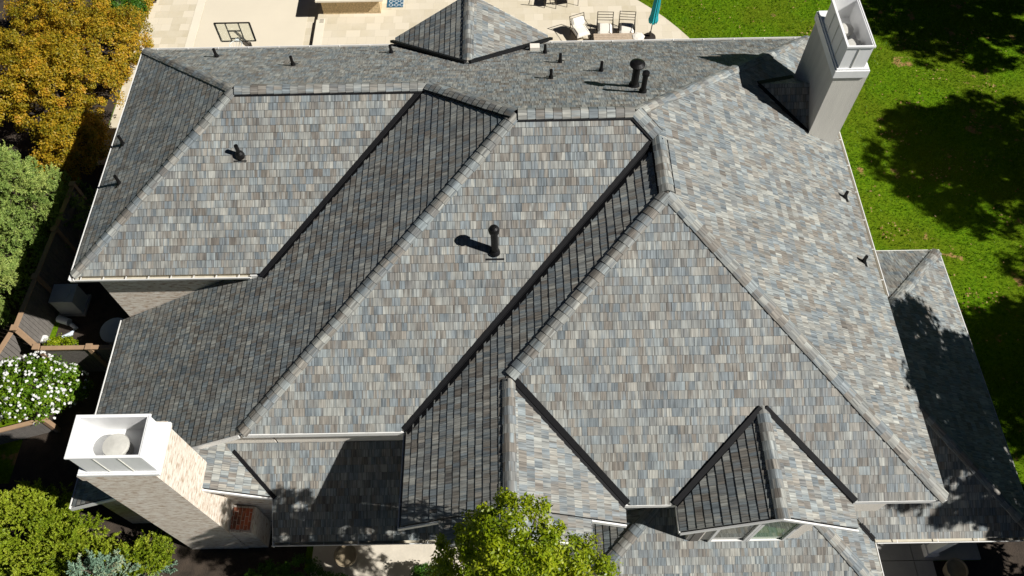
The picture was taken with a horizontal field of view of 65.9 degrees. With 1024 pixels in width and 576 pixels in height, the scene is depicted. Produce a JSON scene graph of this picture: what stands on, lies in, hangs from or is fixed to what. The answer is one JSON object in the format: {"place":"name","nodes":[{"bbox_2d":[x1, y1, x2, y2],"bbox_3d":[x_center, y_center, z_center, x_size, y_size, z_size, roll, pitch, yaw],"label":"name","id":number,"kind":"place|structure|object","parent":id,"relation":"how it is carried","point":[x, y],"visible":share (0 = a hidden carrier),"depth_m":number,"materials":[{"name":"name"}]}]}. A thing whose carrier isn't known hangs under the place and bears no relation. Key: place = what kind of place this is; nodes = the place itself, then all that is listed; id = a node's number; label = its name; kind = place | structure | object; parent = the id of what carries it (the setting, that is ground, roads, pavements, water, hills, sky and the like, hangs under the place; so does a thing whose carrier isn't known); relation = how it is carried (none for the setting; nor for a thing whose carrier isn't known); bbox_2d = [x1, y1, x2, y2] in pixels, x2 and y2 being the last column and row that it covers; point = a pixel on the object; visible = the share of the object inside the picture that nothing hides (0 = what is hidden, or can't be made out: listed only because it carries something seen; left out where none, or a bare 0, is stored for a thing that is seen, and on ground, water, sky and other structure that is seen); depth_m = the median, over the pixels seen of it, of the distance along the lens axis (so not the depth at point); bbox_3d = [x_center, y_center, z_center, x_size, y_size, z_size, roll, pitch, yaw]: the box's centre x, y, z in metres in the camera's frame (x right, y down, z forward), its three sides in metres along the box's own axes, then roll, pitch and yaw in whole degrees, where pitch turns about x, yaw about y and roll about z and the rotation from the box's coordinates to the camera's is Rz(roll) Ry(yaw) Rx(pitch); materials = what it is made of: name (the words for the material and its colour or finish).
{"place":"outdoors","nodes":[
{"label":"outdoors","id":0,"kind":"place"},
{"bbox_2d":[62,323,77,338],"bbox_3d":[-15.177,1.716,26.652,0.321,0.368,1.340,20,61,12],"label":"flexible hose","id":1,"kind":"object","parent":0,"point":[73,326],"visible":0.38,"depth_m":26.91,"materials":[{"name":"plastic"}]},
{"bbox_2d":[317,0,689,44],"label":"patio","id":2,"kind":"structure","parent":0,"point":[386,25],"depth_m":34.49,"materials":[{"name":"beige stone"}]},
{"bbox_2d":[312,20,324,44],"bbox_3d":[-8.291,-8.200,32.472,0.400,0.050,8.200,-1,59,0],"label":"patio edge stone","id":3,"kind":"object","parent":2,"relation":"on","point":[318,33],"visible":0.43,"depth_m":34.11,"materials":[{"name":"beige stone"}]},
{"bbox_2d":[315,0,382,13],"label":"outdoor counter","id":4,"kind":"object","parent":2,"relation":"on","point":[350,6],"visible":1,"depth_m":34.42,"materials":[{"name":"stone"}]},
{"bbox_2d":[387,0,403,7],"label":"doormat","id":5,"kind":"object","parent":2,"relation":"on","point":[394,3],"visible":1,"depth_m":35.03,"materials":[{"name":"blue fabric"}]},
{"bbox_2d":[569,12,591,40],"bbox_3d":[2.885,-11.000,33.485,0.694,0.865,0.819,-20,61,-11],"label":"lounge chair","id":6,"kind":"object","parent":2,"relation":"on","point":[579,29],"visible":0.97,"depth_m":33.39,"materials":[{"name":"white fabric"}]},
{"bbox_2d":[596,11,613,33],"bbox_3d":[3.946,-11.107,33.537,0.694,0.865,0.819,2,59,2],"label":"patio chair","id":7,"kind":"object","parent":2,"relation":"on","point":[601,28],"visible":0.94,"depth_m":33.45,"materials":[{"name":"white metal"}]},
{"bbox_2d":[618,11,635,32],"bbox_3d":[4.869,-11.123,33.535,0.694,0.865,0.819,4,59,3],"label":"patio chair","id":8,"kind":"object","parent":2,"relation":"on","point":[626,27],"visible":0.96,"depth_m":33.45,"materials":[{"name":"white metal"}]},
{"bbox_2d":[644,0,660,38],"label":"patio umbrella","id":9,"kind":"object","parent":2,"relation":"on","point":[653,18],"visible":0.93,"depth_m":32.73,"materials":[{"name":"teal fabric"}]},
{"bbox_2d":[0,0,1023,575],"bbox_3d":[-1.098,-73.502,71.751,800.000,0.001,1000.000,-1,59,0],"label":"lawn","id":10,"kind":"structure","parent":0,"point":[10,450],"depth_m":30.79,"materials":[{"name":"green plant"}]},
{"bbox_2d":[0,332,38,420],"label":"fence","id":11,"kind":"object","parent":10,"relation":"on","point":[7,342],"visible":0.34,"depth_m":25.16,"materials":[{"name":"brown wood"}]},
{"bbox_2d":[40,335,47,344],"bbox_3d":[-15.634,1.805,26.562,0.310,0.410,0.310,-1,59,0],"label":"bucket","id":12,"kind":"object","parent":10,"relation":"on","point":[44,337],"visible":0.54,"depth_m":26.40,"materials":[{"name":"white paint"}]},
{"bbox_2d":[10,181,91,346],"bbox_3d":[-15.641,-0.751,27.249,0.209,1.860,5.966,1,59,2],"label":"fence","id":13,"kind":"object","parent":10,"relation":"on","point":[35,320],"visible":0.71,"depth_m":26.82,"materials":[{"name":"brown wood"}]},
{"bbox_2d":[0,282,129,522],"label":"side yard","id":14,"kind":"structure","parent":10,"relation":"on","point":[41,456],"depth_m":25.15,"materials":[{"name":"soil"}]},
{"bbox_2d":[0,416,60,444],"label":"fence","id":15,"kind":"object","parent":14,"relation":"on","point":[18,431],"visible":0.94,"depth_m":24.60,"materials":[{"name":"brown wood"}]},
{"bbox_2d":[15,329,50,362],"bbox_3d":[-15.194,2.098,25.536,1.141,1.860,0.277,28,63,16],"label":"fence","id":16,"kind":"object","parent":14,"relation":"on","point":[33,344],"visible":0.64,"depth_m":24.81,"materials":[{"name":"brown wood"}]},
{"bbox_2d":[0,350,93,425],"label":"rose bush","id":17,"kind":"object","parent":14,"relation":"on","point":[29,369],"visible":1,"depth_m":24.17,"materials":[{"name":"white plant"}]},
{"bbox_2d":[42,333,78,345],"bbox_3d":[-14.647,2.057,25.889,1.181,1.321,0.942,-19,61,-10],"label":"leafy shrub","id":18,"kind":"object","parent":14,"relation":"on","point":[59,341],"visible":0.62,"depth_m":25.61,"materials":[{"name":"green plant"}]},
{"bbox_2d":[56,315,71,325],"bbox_3d":[-15.335,1.111,27.056,0.452,0.260,0.245,16,61,10],"label":"plastic drum","id":19,"kind":"object","parent":14,"relation":"on","point":[63,320],"visible":1,"depth_m":26.97,"materials":[{"name":"grey plastic"}]},
{"bbox_2d":[48,284,91,316],"bbox_3d":[-15.177,0.393,27.097,0.920,0.935,0.840,-1,59,0],"label":"air conditioner","id":20,"kind":"object","parent":14,"relation":"on","point":[69,300],"visible":1,"depth_m":26.87,"materials":[{"name":"grey metal"}]},
{"bbox_2d":[40,343,113,371],"bbox_3d":[-13.123,2.290,25.395,3.130,1.860,0.200,-1,59,0],"label":"fence","id":21,"kind":"object","parent":14,"relation":"on","point":[89,357],"visible":0.42,"depth_m":25.06,"materials":[{"name":"brown wood"}]},
{"bbox_2d":[100,318,122,344],"bbox_3d":[-13.269,1.517,26.572,0.940,0.640,0.940,-1,59,0],"label":"round tank","id":22,"kind":"object","parent":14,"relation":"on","point":[108,331],"visible":0.58,"depth_m":26.29,"materials":[{"name":"plastic"}]},
{"bbox_2d":[0,0,142,354],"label":"hedge bed","id":23,"kind":"object","parent":10,"relation":"on","point":[19,141],"visible":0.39,"depth_m":31.66,"materials":[{"name":"green plant"}]},
{"bbox_2d":[0,234,36,327],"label":"conifer","id":24,"kind":"object","parent":23,"relation":"on","point":[9,276],"visible":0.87,"depth_m":26.97,"materials":[{"name":"green plant"}]},
{"bbox_2d":[0,139,96,272],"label":"conifer","id":25,"kind":"object","parent":23,"relation":"on","point":[19,215],"visible":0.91,"depth_m":27.11,"materials":[{"name":"green plant"}]},
{"bbox_2d":[0,26,127,132],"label":"golden shrub","id":26,"kind":"object","parent":23,"relation":"on","point":[32,63],"visible":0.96,"depth_m":29.53,"materials":[{"name":"yellow plant"}]},
{"bbox_2d":[29,99,112,189],"bbox_3d":[-16.564,-5.560,29.696,2.929,2.670,3.609,-16,60,-9],"label":"golden shrub","id":27,"kind":"object","parent":23,"relation":"on","point":[48,130],"visible":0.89,"depth_m":29.04,"materials":[{"name":"yellow plant"}]},
{"bbox_2d":[0,0,153,100],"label":"golden shrub","id":28,"kind":"object","parent":23,"relation":"on","point":[71,24],"visible":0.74,"depth_m":31.63,"materials":[{"name":"yellow plant"}]},
{"bbox_2d":[97,0,147,33],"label":"green shrub","id":29,"kind":"object","parent":23,"relation":"on","point":[137,3],"visible":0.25,"depth_m":33.73,"materials":[{"name":"green plant"}]},
{"bbox_2d":[141,0,155,17],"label":"golden shrub","id":30,"kind":"object","parent":10,"relation":"on","point":[149,4],"visible":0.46,"depth_m":34.72,"materials":[{"name":"yellow plant"}]},
{"bbox_2d":[0,484,306,575],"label":"planting bed","id":31,"kind":"object","parent":10,"relation":"on","point":[217,562],"depth_m":23.11,"materials":[{"name":"soil"}]},
{"bbox_2d":[0,477,112,575],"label":"yew shrub","id":32,"kind":"object","parent":31,"relation":"on","point":[52,507],"visible":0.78,"depth_m":21.71,"materials":[{"name":"green plant"}]},
{"bbox_2d":[1,516,125,575],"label":"yew shrub","id":33,"kind":"object","parent":31,"relation":"on","point":[103,545],"visible":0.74,"depth_m":21.09,"materials":[{"name":"green plant"}]},
{"bbox_2d":[64,548,177,575],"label":"blue spruce","id":34,"kind":"object","parent":31,"relation":"on","point":[93,566],"visible":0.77,"depth_m":20.45,"materials":[{"name":"green plant"}]},
{"bbox_2d":[105,528,176,575],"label":"yew shrub","id":35,"kind":"object","parent":31,"relation":"on","point":[154,559],"visible":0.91,"depth_m":21.68,"materials":[{"name":"green plant"}]},
{"bbox_2d":[244,559,286,575],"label":"leafy shrub","id":36,"kind":"object","parent":31,"relation":"on","point":[269,568],"visible":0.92,"depth_m":22.07,"materials":[{"name":"green plant"}]},
{"bbox_2d":[97,0,319,164],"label":"sport court","id":37,"kind":"object","parent":10,"relation":"on","point":[170,21],"depth_m":34.69,"materials":[{"name":"beige concrete"}]},
{"bbox_2d":[184,0,205,47],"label":"court border","id":38,"kind":"object","parent":37,"relation":"on","point":[194,26],"depth_m":34.81,"materials":[{"name":"paint"}]},
{"bbox_2d":[194,0,310,46],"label":"court surface","id":39,"kind":"object","parent":37,"relation":"on","point":[278,22],"depth_m":34.90,"materials":[{"name":"beige concrete"}]},
{"bbox_2d":[213,22,255,46],"bbox_3d":[-9.828,-8.191,29.889,1.161,4.858,1.143,40,67,22],"label":"basketball hoop","id":40,"kind":"object","parent":39,"relation":"on","point":[241,32],"visible":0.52,"depth_m":28.06,"materials":[{"name":"white"}]},
{"bbox_2d":[278,552,324,575],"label":"leafy shrub","id":41,"kind":"object","parent":10,"relation":"on","point":[285,566],"visible":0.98,"depth_m":22.19,"materials":[{"name":"green plant"}]},
{"bbox_2d":[310,544,482,575],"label":"front walkway","id":42,"kind":"structure","parent":10,"relation":"on","point":[387,560],"depth_m":22.98,"materials":[{"name":"concrete"}]},
{"bbox_2d":[323,570,347,575],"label":"leafy shrub","id":43,"kind":"object","parent":42,"relation":"on","point":[333,574],"visible":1,"depth_m":22.10,"materials":[{"name":"green plant"}]},
{"bbox_2d":[334,545,356,566],"bbox_3d":[-4.769,7.753,22.805,0.660,0.450,0.660,-1,59,0],"label":"planter pot","id":44,"kind":"object","parent":42,"relation":"on","point":[345,556],"visible":0.89,"depth_m":22.65,"materials":[{"name":"brown ceramic"}]},
{"bbox_2d":[409,561,434,575],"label":"leafy shrub","id":45,"kind":"object","parent":42,"relation":"on","point":[420,570],"visible":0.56,"depth_m":21.97,"materials":[{"name":"green plant"}]},
{"bbox_2d":[422,487,622,575],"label":"broadleaf tree","id":46,"kind":"object","parent":10,"relation":"on","point":[501,553],"visible":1,"depth_m":14.48,"materials":[{"name":"green plant"}]},
{"bbox_2d":[64,0,1023,575],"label":"house","id":47,"kind":"structure","parent":10,"relation":"on","point":[652,306],"depth_m":19.64,"materials":[{"name":"tile"}]},
{"bbox_2d":[691,0,1023,431],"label":"fallen leaves","id":48,"kind":"object","parent":10,"relation":"on","point":[945,159],"visible":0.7,"depth_m":30.42,"materials":[{"name":"brown plant"}]},
{"bbox_2d":[933,542,1023,575],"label":"side bed","id":49,"kind":"object","parent":10,"relation":"on","point":[1002,559],"visible":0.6,"depth_m":22.78,"materials":[{"name":"soil"}]},
{"bbox_2d":[942,558,968,575],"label":"planter pot","id":50,"kind":"object","parent":49,"relation":"on","point":[955,567],"visible":1,"depth_m":22.31,"materials":[{"name":"brown ceramic"}]},
{"bbox_2d":[593,33,643,39],"bbox_3d":[4.496,-10.382,33.366,2.100,0.400,0.615,-1,59,0],"label":"coffee table","id":51,"kind":"object","parent":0,"point":[616,36],"visible":0.46,"depth_m":33.25,"materials":[{"name":"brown wood"}]},
{"bbox_2d":[632,32,644,39],"bbox_3d":[5.325,-10.575,33.208,0.513,0.050,0.526,-1,59,0],"label":"folded towel","id":52,"kind":"object","parent":51,"relation":"on","point":[637,35],"visible":0.87,"depth_m":33.19,"materials":[{"name":"white fabric"}]},
{"bbox_2d":[858,523,980,575],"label":"porch floor","id":53,"kind":"structure","parent":0,"point":[906,559],"depth_m":22.76,"materials":[{"name":"concrete"}]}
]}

